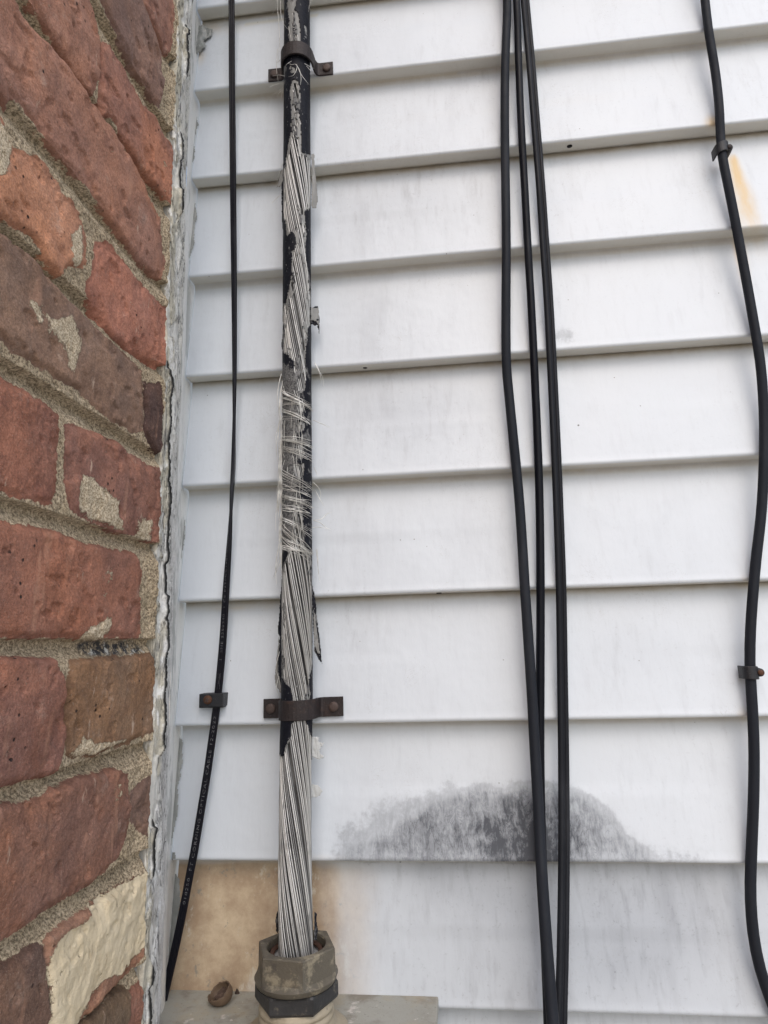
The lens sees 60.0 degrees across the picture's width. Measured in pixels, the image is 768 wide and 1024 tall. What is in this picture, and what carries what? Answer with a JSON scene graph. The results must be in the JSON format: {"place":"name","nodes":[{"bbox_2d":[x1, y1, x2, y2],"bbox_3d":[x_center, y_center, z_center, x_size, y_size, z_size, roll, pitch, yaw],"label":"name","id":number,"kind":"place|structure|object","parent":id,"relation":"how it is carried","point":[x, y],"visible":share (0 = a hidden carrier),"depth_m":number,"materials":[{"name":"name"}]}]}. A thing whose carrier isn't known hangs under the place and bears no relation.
{"place":"outdoors","nodes":[
{"label":"outdoors","id":0,"kind":"place"},
{"bbox_2d":[0,0,178,1023],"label":"brick wall","id":1,"kind":"structure","parent":0,"point":[87,97],"depth_m":0.37,"materials":[{"name":"red brick"}]},
{"label":"ground","id":2,"kind":"structure","parent":0,"visible":0},
{"bbox_2d":[169,0,767,1023],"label":"siding wall","id":3,"kind":"structure","parent":2,"relation":"on","point":[423,850],"depth_m":0.56,"materials":[{"name":"plastic"}]},
{"bbox_2d":[134,0,212,1023],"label":"corner trim","id":4,"kind":"structure","parent":3,"relation":"attached to","point":[163,749],"depth_m":0.52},
{"bbox_2d":[165,0,236,1001],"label":"fibre optic cable","id":5,"kind":"object","parent":3,"relation":"attached to","point":[182,913],"visible":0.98,"depth_m":0.56,"materials":[{"name":"plastic"}]},
{"bbox_2d":[199,692,227,707],"bbox_3d":[-0.141,0.155,0.546,0.021,0.011,0.015,-3,-11,6],"label":"cable clip","id":6,"kind":"object","parent":3,"relation":"attached to","point":[213,700],"visible":1,"depth_m":0.54,"materials":[{"name":"plastic"}]},
{"bbox_2d":[159,990,438,1023],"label":"meter box","id":7,"kind":"object","parent":3,"relation":"attached to","point":[190,1007],"visible":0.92,"depth_m":0.48,"materials":[{"name":"paint"}]},
{"bbox_2d":[208,980,232,1006],"bbox_3d":[-0.121,0.356,0.491,0.019,0.014,0.017,-3,-11,6],"label":"nut shell","id":8,"kind":"object","parent":7,"relation":"on","point":[221,994],"visible":1,"depth_m":0.49},
{"bbox_2d":[250,930,347,1023],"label":"cable gland","id":9,"kind":"object","parent":7,"relation":"attached to","point":[300,990],"visible":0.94,"depth_m":0.44,"materials":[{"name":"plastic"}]},
{"bbox_2d":[270,0,328,957],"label":"service cable","id":10,"kind":"object","parent":3,"relation":"attached to","point":[300,746],"visible":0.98,"depth_m":0.55,"materials":[{"name":"metal"}]},
{"bbox_2d":[268,40,332,81],"bbox_3d":[-0.083,-0.434,0.638,0.065,0.014,0.030,-3,-11,6],"label":"strap clamp","id":11,"kind":"object","parent":3,"relation":"attached to","point":[289,48],"visible":0.98,"depth_m":0.64,"materials":[{"name":"metal"}]},
{"bbox_2d":[263,696,343,720],"bbox_3d":[-0.067,0.156,0.525,0.066,0.016,0.028,-3,-11,6],"label":"strap clamp","id":12,"kind":"object","parent":3,"relation":"attached to","point":[300,710],"visible":0.99,"depth_m":0.53,"materials":[{"name":"metal"}]},
{"bbox_2d":[500,0,558,1023],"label":"cable","id":13,"kind":"object","parent":3,"relation":"attached to","point":[549,983],"visible":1,"depth_m":0.53,"materials":[{"name":"black rubber"}]},
{"bbox_2d":[513,0,546,1023],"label":"cable","id":14,"kind":"object","parent":3,"relation":"attached to","point":[540,565],"visible":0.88,"depth_m":0.56,"materials":[{"name":"black rubber"}]},
{"bbox_2d":[521,0,569,1023],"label":"cable","id":15,"kind":"object","parent":3,"relation":"attached to","point":[562,950],"visible":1,"depth_m":0.54,"materials":[{"name":"black rubber"}]},
{"bbox_2d":[711,140,732,161],"bbox_3d":[0.298,-0.318,0.587,0.014,0.012,0.017,-3,-11,6],"label":"nail clip","id":16,"kind":"object","parent":3,"relation":"attached to","point":[721,146],"visible":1,"depth_m":0.58,"materials":[{"name":"plastic"}]},
{"bbox_2d":[700,0,767,1006],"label":"cable","id":17,"kind":"object","parent":3,"relation":"attached to","point":[750,879],"visible":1,"depth_m":0.52,"materials":[{"name":"black rubber"}]},
{"bbox_2d":[737,665,764,678],"bbox_3d":[0.279,0.122,0.505,0.015,0.010,0.017,-3,-11,6],"label":"nail clip","id":18,"kind":"object","parent":3,"relation":"attached to","point":[750,672],"visible":1,"depth_m":0.50,"materials":[{"name":"plastic"}]}
]}

